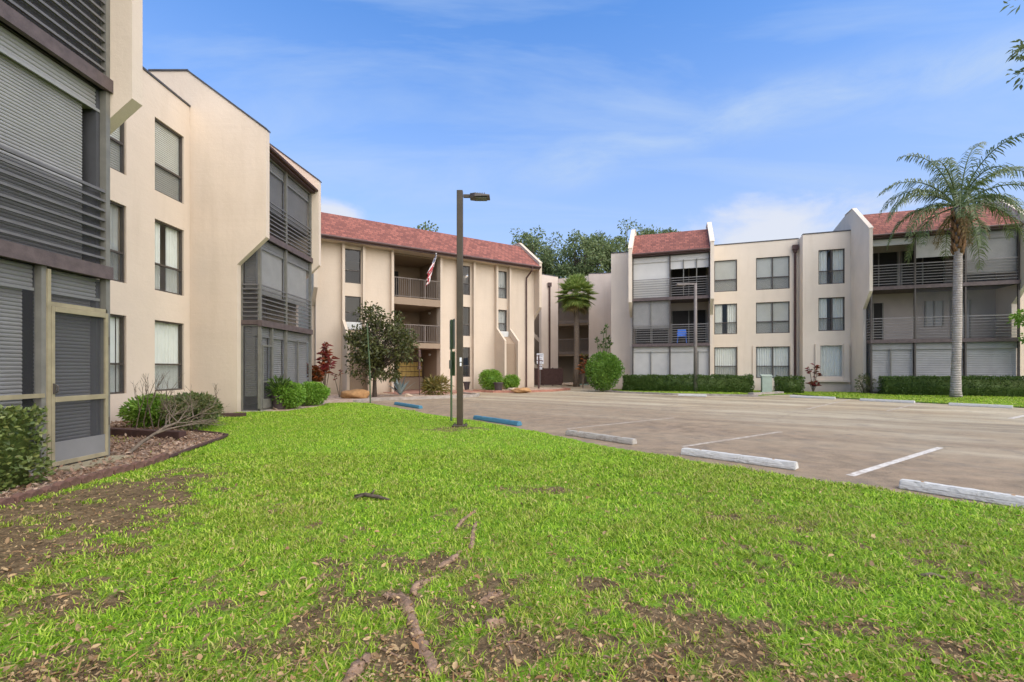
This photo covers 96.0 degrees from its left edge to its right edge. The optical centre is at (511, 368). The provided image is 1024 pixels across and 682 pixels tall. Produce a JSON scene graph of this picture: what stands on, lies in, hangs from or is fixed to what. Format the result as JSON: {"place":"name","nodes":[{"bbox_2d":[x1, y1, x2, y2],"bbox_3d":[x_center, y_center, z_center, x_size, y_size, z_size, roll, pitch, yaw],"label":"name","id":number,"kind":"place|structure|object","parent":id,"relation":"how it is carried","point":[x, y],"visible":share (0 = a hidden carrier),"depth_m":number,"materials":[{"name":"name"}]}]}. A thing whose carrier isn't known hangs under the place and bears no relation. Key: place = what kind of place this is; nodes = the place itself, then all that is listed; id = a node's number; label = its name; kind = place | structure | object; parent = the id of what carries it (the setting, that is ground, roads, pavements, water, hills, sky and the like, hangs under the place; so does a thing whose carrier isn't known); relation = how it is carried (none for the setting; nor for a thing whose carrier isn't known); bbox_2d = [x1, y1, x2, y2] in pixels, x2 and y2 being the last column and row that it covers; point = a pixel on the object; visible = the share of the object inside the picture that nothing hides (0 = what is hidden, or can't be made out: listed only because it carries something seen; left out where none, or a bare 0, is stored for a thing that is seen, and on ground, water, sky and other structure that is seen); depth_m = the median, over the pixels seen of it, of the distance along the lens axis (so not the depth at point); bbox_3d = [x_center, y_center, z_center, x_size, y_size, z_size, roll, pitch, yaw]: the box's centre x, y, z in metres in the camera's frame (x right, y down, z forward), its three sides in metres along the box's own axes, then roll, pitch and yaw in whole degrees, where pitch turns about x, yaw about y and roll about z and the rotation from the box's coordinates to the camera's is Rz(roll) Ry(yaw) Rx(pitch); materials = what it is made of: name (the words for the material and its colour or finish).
{"place":"outdoors","nodes":[
{"label":"outdoors","id":0,"kind":"place"},
{"bbox_2d":[0,420,222,497],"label":"planting bed","id":1,"kind":"object","parent":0,"point":[39,486],"visible":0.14,"depth_m":7.45,"materials":[{"name":"wood"}]},
{"bbox_2d":[0,497,13,506],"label":"edging brick","id":2,"kind":"object","parent":1,"relation":"on","point":[6,501],"visible":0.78,"depth_m":4.54,"materials":[{"name":"brick"}]},
{"bbox_2d":[11,492,31,502],"bbox_3d":[-5.011,1.359,4.698,0.080,0.175,0.144,2,-3,-2],"label":"edging brick","id":3,"kind":"object","parent":1,"relation":"on","point":[18,497],"visible":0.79,"depth_m":4.67,"materials":[{"name":"brick"}]},
{"bbox_2d":[0,403,56,493],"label":"hedge","id":4,"kind":"object","parent":1,"relation":"on","point":[17,454],"visible":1,"depth_m":5.21,"materials":[{"name":"green plant"}]},
{"bbox_2d":[40,486,57,493],"bbox_3d":[-5.035,1.367,5.006,0.080,0.175,0.144,1,0,-4],"label":"edging brick","id":5,"kind":"object","parent":1,"relation":"on","point":[47,489],"visible":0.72,"depth_m":4.99,"materials":[{"name":"brick"}]},
{"bbox_2d":[52,481,69,491],"bbox_3d":[-5.056,1.357,5.161,0.080,0.175,0.144,3,0,-7],"label":"edging brick","id":6,"kind":"object","parent":1,"relation":"on","point":[61,485],"visible":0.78,"depth_m":5.14,"materials":[{"name":"brick"}]},
{"bbox_2d":[64,477,80,487],"bbox_3d":[-5.071,1.348,5.316,0.080,0.175,0.144,1,-1,-4],"label":"edging brick","id":7,"kind":"object","parent":1,"relation":"on","point":[73,481],"visible":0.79,"depth_m":5.30,"materials":[{"name":"brick"}]},
{"bbox_2d":[79,475,92,484],"bbox_3d":[-5.076,1.359,5.470,0.080,0.175,0.144,2,-2,0],"label":"edging brick","id":8,"kind":"object","parent":1,"relation":"on","point":[86,479],"visible":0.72,"depth_m":5.45,"materials":[{"name":"brick"}]},
{"bbox_2d":[116,392,179,427],"bbox_3d":[-8.190,0.993,10.591,1.580,0.941,1.266,0,0,0],"label":"shrub","id":9,"kind":"object","parent":1,"relation":"on","point":[131,415],"visible":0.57,"depth_m":10.25,"materials":[{"name":"green plant"}]},
{"bbox_2d":[110,427,185,438],"bbox_3d":[-7.350,1.270,9.050,2.280,0.150,0.150,0,0,15],"label":"timber","id":10,"kind":"object","parent":1,"relation":"on","point":[174,434],"visible":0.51,"depth_m":8.91,"materials":[{"name":"brown wood"}]},
{"bbox_2d":[131,370,182,429],"bbox_3d":[-7.516,0.697,9.744,1.094,1.316,0.664,0,0,29],"label":"bare shrub","id":11,"kind":"object","parent":1,"relation":"on","point":[146,389],"visible":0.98,"depth_m":9.72,"materials":[{"name":"plant"}]},
{"bbox_2d":[126,383,229,453],"bbox_3d":[-5.821,0.823,8.328,1.113,1.090,2.110,0,0,-15],"label":"fallen branch","id":12,"kind":"object","parent":1,"relation":"on","point":[141,442],"visible":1,"depth_m":8.50,"materials":[{"name":"wood"}]},
{"bbox_2d":[156,391,223,429],"bbox_3d":[-6.989,0.957,10.069,1.311,0.966,1.162,0,0,0],"label":"shrub","id":13,"kind":"object","parent":1,"relation":"on","point":[202,404],"visible":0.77,"depth_m":9.99,"materials":[{"name":"green plant"}]},
{"bbox_2d":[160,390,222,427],"bbox_3d":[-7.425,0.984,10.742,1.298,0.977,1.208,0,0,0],"label":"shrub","id":14,"kind":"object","parent":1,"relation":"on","point":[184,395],"visible":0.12,"depth_m":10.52,"materials":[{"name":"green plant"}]},
{"bbox_2d":[169,428,228,458],"bbox_3d":[-5.918,1.343,8.832,0.838,0.073,3.972,0,0,-32],"label":"bed edging","id":15,"kind":"object","parent":1,"relation":"on","point":[198,445],"visible":0.74,"depth_m":8.23,"materials":[{"name":"brown wood"}]},
{"bbox_2d":[266,393,469,410],"bbox_3d":[-7.797,1.415,21.110,8.234,0.130,11.661,0,0,35],"label":"rock bed","id":16,"kind":"object","parent":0,"point":[333,398],"visible":0.3,"depth_m":20.60,"materials":[{"name":"gravel"}]},
{"bbox_2d":[264,374,295,408],"bbox_3d":[-7.659,0.752,15.194,1.038,1.176,1.028,0,0,0],"label":"shrub","id":17,"kind":"object","parent":16,"relation":"on","point":[272,384],"visible":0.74,"depth_m":15.01,"materials":[{"name":"green plant"}]},
{"bbox_2d":[272,380,306,408],"bbox_3d":[-7.450,0.909,15.417,1.079,1.033,1.272,0,0,0],"label":"bush","id":18,"kind":"object","parent":16,"relation":"on","point":[293,396],"visible":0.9,"depth_m":15.14,"materials":[{"name":"green plant"}]},
{"bbox_2d":[300,381,330,405],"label":"bush","id":19,"kind":"object","parent":16,"relation":"on","point":[317,393],"visible":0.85,"depth_m":16.58,"materials":[{"name":"green plant"}]},
{"bbox_2d":[306,363,325,381],"bbox_3d":[-8.288,0.574,19.135,1.058,1.663,0.657,0,0,21],"label":"cordyline","id":20,"kind":"object","parent":16,"relation":"on","point":[316,375],"visible":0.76,"depth_m":19.07,"materials":[{"name":"orange plant"}]},
{"bbox_2d":[313,341,339,398],"bbox_3d":[-7.920,0.116,19.503,1.058,2.574,0.842,0,0,34],"label":"cordyline","id":21,"kind":"object","parent":16,"relation":"on","point":[324,365],"visible":0.84,"depth_m":19.47,"materials":[{"name":"red plant"}]},
{"bbox_2d":[340,389,369,397],"bbox_3d":[-7.052,1.169,20.763,1.181,0.477,0.819,0,0,23],"label":"boulder","id":22,"kind":"object","parent":16,"relation":"on","point":[358,393],"visible":0.81,"depth_m":20.58,"materials":[{"name":"stone"}]},
{"bbox_2d":[343,301,422,396],"bbox_3d":[-6.116,-0.863,21.867,3.835,4.645,3.659,0,0,-27],"label":"magnolia tree","id":23,"kind":"object","parent":16,"relation":"on","point":[379,363],"visible":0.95,"depth_m":21.30,"materials":[{"name":"green plant"}]},
{"bbox_2d":[389,375,413,394],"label":"agave","id":24,"kind":"object","parent":16,"relation":"on","point":[400,388],"visible":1,"depth_m":22.54,"materials":[{"name":"green plant"}]},
{"bbox_2d":[420,374,453,394],"bbox_3d":[-3.861,1.008,23.611,1.916,1.609,1.716,0,0,0],"label":"bromeliad","id":25,"kind":"object","parent":16,"relation":"on","point":[431,385],"visible":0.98,"depth_m":23.41,"materials":[{"name":"yellow plant"}]},
{"bbox_2d":[383,389,480,394],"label":"brick walk","id":26,"kind":"structure","parent":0,"point":[414,391],"depth_m":26.43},
{"bbox_2d":[0,402,1023,681],"bbox_3d":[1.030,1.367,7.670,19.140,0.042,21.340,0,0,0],"label":"lawn","id":27,"kind":"structure","parent":0,"point":[124,491],"depth_m":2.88,"materials":[{"name":"plant"}]},
{"bbox_2d":[220,412,245,416],"bbox_3d":[-7.900,1.320,12.900,0.800,0.140,0.140,0,0,-17],"label":"timber","id":28,"kind":"object","parent":27,"relation":"on","point":[241,414],"visible":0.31,"depth_m":12.87,"materials":[{"name":"brown wood"}]},
{"bbox_2d":[341,652,372,681],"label":"tree root","id":29,"kind":"object","parent":27,"relation":"on","point":[365,659],"visible":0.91,"depth_m":2.05,"materials":[{"name":"brown plant"}]},
{"bbox_2d":[353,490,389,500],"bbox_3d":[-1.457,1.311,4.773,0.406,0.100,0.080,0,0,10],"label":"stick","id":30,"kind":"object","parent":27,"relation":"on","point":[370,495],"visible":1,"depth_m":4.77,"materials":[{"name":"wood"}]},
{"bbox_2d":[383,592,403,607],"bbox_3d":[-0.662,1.350,2.690,0.258,0.056,0.088,0,0,44],"label":"tree root","id":31,"kind":"object","parent":27,"relation":"on","point":[390,596],"visible":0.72,"depth_m":2.69,"materials":[{"name":"brown plant"}]},
{"bbox_2d":[398,592,441,678],"bbox_3d":[-0.494,1.347,2.384,0.086,0.074,0.826,0,0,-23],"label":"tree root","id":32,"kind":"object","parent":27,"relation":"on","point":[429,662],"visible":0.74,"depth_m":2.31,"materials":[{"name":"brown plant"}]},
{"bbox_2d":[410,574,440,595],"bbox_3d":[-0.558,1.348,2.899,0.082,0.052,0.294,0,0,22],"label":"tree root","id":33,"kind":"object","parent":27,"relation":"on","point":[415,585],"visible":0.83,"depth_m":2.84,"materials":[{"name":"brown plant"}]},
{"bbox_2d":[436,550,461,568],"bbox_3d":[-0.423,1.355,3.272,0.072,0.047,0.351,0,0,22],"label":"tree root","id":34,"kind":"object","parent":27,"relation":"on","point":[450,559],"visible":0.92,"depth_m":3.22,"materials":[{"name":"brown plant"}]},
{"bbox_2d":[449,319,454,420],"bbox_3d":[-1.554,0.110,11.812,0.069,2.720,0.520,0,0,-22],"label":"sign post","id":35,"kind":"object","parent":27,"relation":"on","point":[452,346],"visible":0.82,"depth_m":11.77,"materials":[{"name":"metal"}]},
{"bbox_2d":[452,190,489,426],"bbox_3d":[-0.955,-1.375,10.800,0.870,5.570,0.340,0,0,0],"label":"lamp post","id":36,"kind":"object","parent":27,"relation":"on","point":[475,196],"visible":0.9,"depth_m":10.73,"materials":[{"name":"brown metal"}]},
{"bbox_2d":[468,521,476,549],"bbox_3d":[-0.315,1.354,3.759,0.063,0.044,0.621,0,0,0],"label":"tree root","id":37,"kind":"object","parent":27,"relation":"on","point":[472,537],"visible":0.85,"depth_m":3.66,"materials":[{"name":"brown plant"}]},
{"bbox_2d":[477,591,503,604],"bbox_3d":[-0.132,1.360,2.730,0.202,0.053,0.070,0,0,-39],"label":"tree root","id":38,"kind":"object","parent":27,"relation":"on","point":[489,595],"visible":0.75,"depth_m":2.71,"materials":[{"name":"brown plant"}]},
{"bbox_2d":[480,617,505,630],"bbox_3d":[-0.095,1.361,2.450,0.156,0.070,0.098,0,0,-31],"label":"tree root","id":39,"kind":"object","parent":27,"relation":"on","point":[500,621],"visible":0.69,"depth_m":2.43,"materials":[{"name":"brown plant"}]},
{"bbox_2d":[0,425,1023,681],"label":"leaf litter","id":40,"kind":"object","parent":27,"relation":"on","point":[672,675],"visible":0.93,"depth_m":2.29,"materials":[{"name":"brown plant"}]},
{"bbox_2d":[490,640,546,658],"bbox_3d":[0.041,1.357,2.243,0.280,0.014,0.095,0,0,15],"label":"tree root","id":41,"kind":"object","parent":27,"relation":"on","point":[520,642],"visible":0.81,"depth_m":2.25,"materials":[{"name":"brown plant"}]},
{"bbox_2d":[143,0,1023,277],"label":"sky","id":42,"kind":"structure","parent":0,"point":[755,120],"materials":[{"name":"blue"}]},
{"bbox_2d":[595,324,613,359],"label":"flowering plant","id":43,"kind":"object","parent":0,"point":[603,341],"visible":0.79,"depth_m":28.97,"materials":[{"name":"green plant"}]},
{"bbox_2d":[362,385,1023,510],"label":"parking lot","id":44,"kind":"structure","parent":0,"point":[982,448],"depth_m":10.72,"materials":[{"name":"grey asphalt"}]},
{"bbox_2d":[366,324,370,402],"bbox_3d":[-5.732,-0.156,18.439,0.184,3.252,0.056,0,0,0],"label":"marker post","id":45,"kind":"object","parent":44,"relation":"on","point":[369,365],"visible":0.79,"depth_m":18.42,"materials":[{"name":"metal"}]},
{"bbox_2d":[394,402,422,408],"bbox_3d":[-3.815,1.345,16.848,0.174,0.112,2.229,0,0,-36],"label":"wheel stop","id":46,"kind":"object","parent":44,"relation":"on","point":[409,405],"visible":1,"depth_m":16.60,"materials":[{"name":"concrete"}]},
{"bbox_2d":[353,392,479,402],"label":"kerb","id":47,"kind":"structure","parent":44,"relation":"on","point":[413,398],"depth_m":20.63,"materials":[{"name":"concrete"}]},
{"bbox_2d":[298,212,541,393],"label":"apartment building","id":48,"kind":"structure","parent":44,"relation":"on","point":[386,266],"depth_m":28.04,"materials":[{"name":"beige paint"}]},
{"bbox_2d":[345,248,360,283],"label":"window","id":49,"kind":"structure","parent":48,"relation":"in","point":[359,271],"depth_m":25.03,"materials":[{"name":"glass"}]},
{"bbox_2d":[498,310,506,331],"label":"window","id":50,"kind":"structure","parent":48,"relation":"in","point":[502,314],"depth_m":30.14,"materials":[{"name":"glass"}]},
{"bbox_2d":[498,271,506,298],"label":"window","id":51,"kind":"structure","parent":48,"relation":"in","point":[502,276],"depth_m":30.13,"materials":[{"name":"glass"}]},
{"bbox_2d":[473,415,521,425],"bbox_3d":[-0.413,1.345,11.953,0.174,0.112,1.931,0,0,-39],"label":"wheel stop","id":52,"kind":"object","parent":44,"relation":"on","point":[499,420],"visible":1,"depth_m":11.77,"materials":[{"name":"concrete"}]},
{"bbox_2d":[467,387,561,389],"bbox_3d":[0.819,1.375,28.760,6.400,0.150,3.300,0,0,-33],"label":"rock bed","id":53,"kind":"object","parent":44,"relation":"on","point":[542,388],"visible":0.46,"depth_m":29.02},
{"bbox_2d":[478,369,503,389],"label":"bush","id":54,"kind":"object","parent":53,"relation":"on","point":[488,378],"visible":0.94,"depth_m":27.51,"materials":[{"name":"green plant"}]},
{"bbox_2d":[502,374,520,388],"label":"bush","id":55,"kind":"object","parent":53,"relation":"on","point":[512,381],"visible":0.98,"depth_m":28.32,"materials":[{"name":"green plant"}]},
{"bbox_2d":[473,387,569,392],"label":"kerb","id":56,"kind":"structure","parent":44,"relation":"on","point":[510,391],"depth_m":26.94,"materials":[{"name":"concrete"}]},
{"bbox_2d":[534,368,562,385],"bbox_3d":[2.893,0.675,37.200,2.442,1.450,0.120,0,0,0],"label":"panel fence","id":57,"kind":"object","parent":44,"relation":"on","point":[551,376],"visible":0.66,"depth_m":37.17,"materials":[{"name":"brown wood"}]},
{"bbox_2d":[534,272,610,384],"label":"apartment building","id":58,"kind":"structure","parent":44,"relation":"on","point":[553,332],"depth_m":38.89,"materials":[{"name":"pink paint"}]},
{"bbox_2d":[555,273,598,386],"bbox_3d":[4.899,-2.912,35.088,3.543,8.823,3.430,0,0,0],"label":"fan palm","id":59,"kind":"object","parent":44,"relation":"on","point":[575,285],"visible":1,"depth_m":34.75,"materials":[{"name":"green plant"}]},
{"bbox_2d":[576,353,588,387],"bbox_3d":[5.137,0.195,33.016,1.028,2.516,0.880,0,0,-18],"label":"cordyline","id":60,"kind":"object","parent":44,"relation":"on","point":[583,367],"visible":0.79,"depth_m":32.98,"materials":[{"name":"red plant"}]},
{"bbox_2d":[565,430,636,444],"bbox_3d":[1.709,1.345,9.070,0.173,0.112,1.657,0,0,-41],"label":"wheel stop","id":61,"kind":"object","parent":44,"relation":"on","point":[610,438],"visible":1,"depth_m":8.93,"materials":[{"name":"concrete"}]},
{"bbox_2d":[584,351,624,391],"bbox_3d":[5.539,0.185,27.596,2.442,2.509,2.231,0,0,0],"label":"ball bush","id":62,"kind":"object","parent":44,"relation":"on","point":[605,372],"visible":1,"depth_m":27.12,"materials":[{"name":"green plant"}]},
{"bbox_2d":[605,390,783,396],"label":"kerb","id":63,"kind":"structure","parent":44,"relation":"on","point":[755,394],"depth_m":23.86,"materials":[{"name":"concrete"}]},
{"bbox_2d":[682,431,779,446],"bbox_3d":[4.481,1.396,9.182,3.464,0.001,0.100,0,0,-34],"label":"painted line","id":64,"kind":"object","parent":44,"relation":"on","point":[730,439],"visible":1,"depth_m":9.04,"materials":[{"name":"paint"}]},
{"bbox_2d":[681,448,798,469],"bbox_3d":[3.357,1.345,6.938,0.174,0.112,1.641,0,0,-44],"label":"wheel stop","id":65,"kind":"object","parent":44,"relation":"on","point":[763,461],"visible":1,"depth_m":6.81,"materials":[{"name":"concrete"}]},
{"bbox_2d":[790,395,835,398],"bbox_3d":[14.040,1.345,21.560,0.174,0.112,1.836,0,0,-42],"label":"wheel stop","id":66,"kind":"object","parent":44,"relation":"on","point":[817,397],"visible":0.99,"depth_m":21.45,"materials":[{"name":"concrete"}]},
{"bbox_2d":[860,398,914,402],"bbox_3d":[15.575,1.345,19.166,0.175,0.112,1.821,0,0,-37],"label":"wheel stop","id":67,"kind":"object","parent":44,"relation":"on","point":[887,400],"visible":0.98,"depth_m":19.10,"materials":[{"name":"concrete"}]},
{"bbox_2d":[846,447,941,475],"bbox_3d":[5.979,1.396,7.064,3.808,0.001,0.100,0,0,-34],"label":"painted line","id":68,"kind":"object","parent":44,"relation":"on","point":[856,473],"visible":1,"depth_m":6.83,"materials":[{"name":"paint"}]},
{"bbox_2d":[898,479,1023,507],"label":"wheel stop","id":69,"kind":"object","parent":44,"relation":"on","point":[999,498],"visible":1,"depth_m":4.94,"materials":[{"name":"concrete"}]},
{"bbox_2d":[949,403,1012,407],"bbox_3d":[16.982,1.345,16.732,0.174,0.112,1.646,0,0,-38],"label":"wheel stop","id":70,"kind":"object","parent":44,"relation":"on","point":[981,405],"visible":0.98,"depth_m":16.64,"materials":[{"name":"concrete"}]},
{"bbox_2d":[611,388,1023,407],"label":"lawn","id":71,"kind":"structure","parent":0,"point":[864,397],"depth_m":20.99,"materials":[{"name":"plant"}]},
{"bbox_2d":[676,283,696,391],"bbox_3d":[10.014,-1.705,26.400,1.206,6.350,0.280,0,0,0],"label":"lamp post","id":72,"kind":"object","parent":71,"relation":"on","point":[695,327],"visible":0.91,"depth_m":26.32,"materials":[{"name":"metal"}]},
{"bbox_2d":[622,373,754,392],"bbox_3d":[10.102,0.875,26.893,7.310,1.181,1.228,0,0,19],"label":"hedge","id":73,"kind":"object","parent":71,"relation":"on","point":[745,383],"visible":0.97,"depth_m":26.52,"materials":[{"name":"green plant"}]},
{"bbox_2d":[760,374,772,391],"bbox_3d":[14.027,0.850,25.402,0.540,1.020,0.440,0,0,19],"label":"utility box","id":74,"kind":"object","parent":71,"relation":"on","point":[766,382],"visible":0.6,"depth_m":25.24,"materials":[{"name":"metal"}]},
{"bbox_2d":[773,375,805,393],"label":"hedge","id":75,"kind":"object","parent":71,"relation":"on","point":[786,384],"visible":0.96,"depth_m":24.99,"materials":[{"name":"green plant"}]},
{"bbox_2d":[805,363,821,391],"bbox_3d":[17.600,0.559,26.898,0.977,1.717,0.786,0,0,0],"label":"cordyline","id":76,"kind":"object","parent":71,"relation":"on","point":[813,385],"visible":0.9,"depth_m":26.85,"materials":[{"name":"red plant"}]},
{"bbox_2d":[854,373,876,392],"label":"shrub","id":77,"kind":"object","parent":71,"relation":"on","point":[864,390],"visible":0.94,"depth_m":24.84,"materials":[{"name":"green plant"}]},
{"bbox_2d":[877,375,1023,396],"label":"hedge","id":78,"kind":"object","parent":71,"relation":"on","point":[986,385],"visible":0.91,"depth_m":22.64,"materials":[{"name":"green plant"}]},
{"bbox_2d":[878,133,1023,397],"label":"queen palm","id":79,"kind":"object","parent":71,"relation":"on","point":[960,216],"visible":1,"depth_m":21.26,"materials":[{"name":"green plant"}]},
{"bbox_2d":[1006,309,1023,343],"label":"tree","id":80,"kind":"object","parent":71,"relation":"on","point":[1019,318],"visible":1,"depth_m":21.74,"materials":[{"name":"green plant"}]},
{"bbox_2d":[1000,1,1023,89],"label":"overhanging tree","id":81,"kind":"object","parent":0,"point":[1020,47],"visible":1,"depth_m":10.65,"materials":[{"name":"green plant"}]},
{"label":"ground","id":82,"kind":"structure","parent":0,"visible":0},
{"bbox_2d":[0,0,321,474],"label":"apartment building","id":83,"kind":"structure","parent":82,"relation":"on","point":[153,222],"depth_m":11.90,"materials":[{"name":"paint"}]},
{"bbox_2d":[51,306,109,466],"bbox_3d":[-6.031,0.240,6.495,0.108,2.120,0.880,0,0,0],"label":"screen door","id":84,"kind":"structure","parent":83,"relation":"in","point":[79,449],"depth_m":6.45,"materials":[{"name":"brown metal"}]},
{"bbox_2d":[110,314,123,393],"bbox_3d":[-10.122,-0.355,11.350,0.165,2.010,1.200,0,0,0],"label":"window","id":85,"kind":"structure","parent":83,"relation":"in","point":[112,319],"depth_m":11.86,"materials":[{"name":"glass"}]},
{"bbox_2d":[110,201,123,282],"bbox_3d":[-10.122,-3.200,11.350,0.165,2.000,1.200,0,0,0],"label":"window","id":86,"kind":"structure","parent":83,"relation":"in","point":[114,252],"depth_m":11.83,"materials":[{"name":"glass"}]},
{"bbox_2d":[110,123,123,173],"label":"window","id":87,"kind":"structure","parent":83,"relation":"in","point":[117,137],"depth_m":11.84,"materials":[{"name":"grey glass"}]},
{"bbox_2d":[155,320,181,390],"bbox_3d":[-10.125,-0.355,13.475,0.170,2.010,1.150,0,0,0],"label":"window","id":88,"kind":"structure","parent":83,"relation":"in","point":[166,333],"depth_m":13.61,"materials":[{"name":"glass"}]},
{"bbox_2d":[155,219,181,295],"bbox_3d":[-10.127,-3.200,13.475,0.175,2.000,1.150,0,0,0],"label":"window","id":89,"kind":"structure","parent":83,"relation":"in","point":[171,232],"depth_m":13.70,"materials":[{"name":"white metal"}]},
{"bbox_2d":[155,118,181,202],"bbox_3d":[-10.098,-6.025,13.475,0.115,2.050,1.150,0,0,0],"label":"window","id":90,"kind":"structure","parent":83,"relation":"in","point":[168,144],"depth_m":13.57,"materials":[{"name":"glass"}]},
{"bbox_2d":[262,345,272,407],"bbox_3d":[-7.910,0.260,14.905,0.040,2.020,0.610,0,0,0],"label":"screen door","id":91,"kind":"structure","parent":83,"relation":"in","point":[266,403],"depth_m":14.75,"materials":[{"name":"grey metal"}]},
{"bbox_2d":[410,220,438,231],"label":"tall tree","id":92,"kind":"object","parent":82,"relation":"on","point":[425,226],"visible":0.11,"depth_m":41.57,"materials":[{"name":"green plant"}]},
{"bbox_2d":[509,225,563,275],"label":"tall tree","id":93,"kind":"object","parent":82,"relation":"on","point":[546,257],"visible":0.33,"depth_m":60.06,"materials":[{"name":"green plant"}]},
{"bbox_2d":[551,229,619,278],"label":"tall tree","id":94,"kind":"object","parent":82,"relation":"on","point":[591,249],"visible":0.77,"depth_m":57.89,"materials":[{"name":"green plant"}]},
{"bbox_2d":[590,217,652,272],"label":"tall tree","id":95,"kind":"object","parent":82,"relation":"on","point":[624,241],"visible":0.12,"depth_m":61.62,"materials":[{"name":"green plant"}]},
{"bbox_2d":[636,224,680,235],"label":"tall tree","id":96,"kind":"object","parent":82,"relation":"on","point":[663,231],"visible":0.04,"depth_m":64.17,"materials":[{"name":"green plant"}]},
{"bbox_2d":[611,198,1023,393],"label":"apartment building","id":97,"kind":"structure","parent":82,"relation":"on","point":[847,301],"depth_m":27.41,"materials":[{"name":"paint"}]},
{"bbox_2d":[714,347,736,375],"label":"window","id":98,"kind":"structure","parent":97,"relation":"in","point":[725,358],"depth_m":30.19,"materials":[{"name":"grey glass"}]},
{"bbox_2d":[714,304,736,334],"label":"window","id":99,"kind":"structure","parent":97,"relation":"in","point":[731,322],"depth_m":30.16,"materials":[{"name":"grey glass"}]},
{"bbox_2d":[714,260,736,291],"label":"window","id":100,"kind":"structure","parent":97,"relation":"in","point":[725,271],"depth_m":30.17,"materials":[{"name":"grey glass"}]},
{"bbox_2d":[756,346,789,377],"bbox_3d":[16.533,-0.380,29.263,1.890,2.000,0.175,0,0,19],"label":"window","id":101,"kind":"structure","parent":97,"relation":"in","point":[775,360],"depth_m":29.27,"materials":[{"name":"grey glass"}]},
{"bbox_2d":[756,301,789,333],"bbox_3d":[16.524,-3.210,29.237,1.890,1.980,0.120,0,0,19],"label":"window","id":102,"kind":"structure","parent":97,"relation":"in","point":[771,317],"depth_m":29.24,"materials":[{"name":"grey glass"}]},
{"bbox_2d":[756,256,789,289],"bbox_3d":[16.524,-6.025,29.237,1.890,2.050,0.120,0,0,19],"label":"window","id":103,"kind":"structure","parent":97,"relation":"in","point":[771,272],"depth_m":29.24,"materials":[{"name":"grey glass"}]},
{"bbox_2d":[820,345,841,375],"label":"window","id":104,"kind":"structure","parent":97,"relation":"in","point":[830,355],"depth_m":27.45,"materials":[{"name":"white glass"}]},
{"bbox_2d":[818,297,844,330],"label":"window","id":105,"kind":"structure","parent":97,"relation":"in","point":[838,318],"depth_m":27.38,"materials":[{"name":"grey glass"}]},
{"bbox_2d":[818,249,844,284],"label":"window","id":106,"kind":"structure","parent":97,"relation":"in","point":[838,270],"depth_m":27.39,"materials":[{"name":"grey glass"}]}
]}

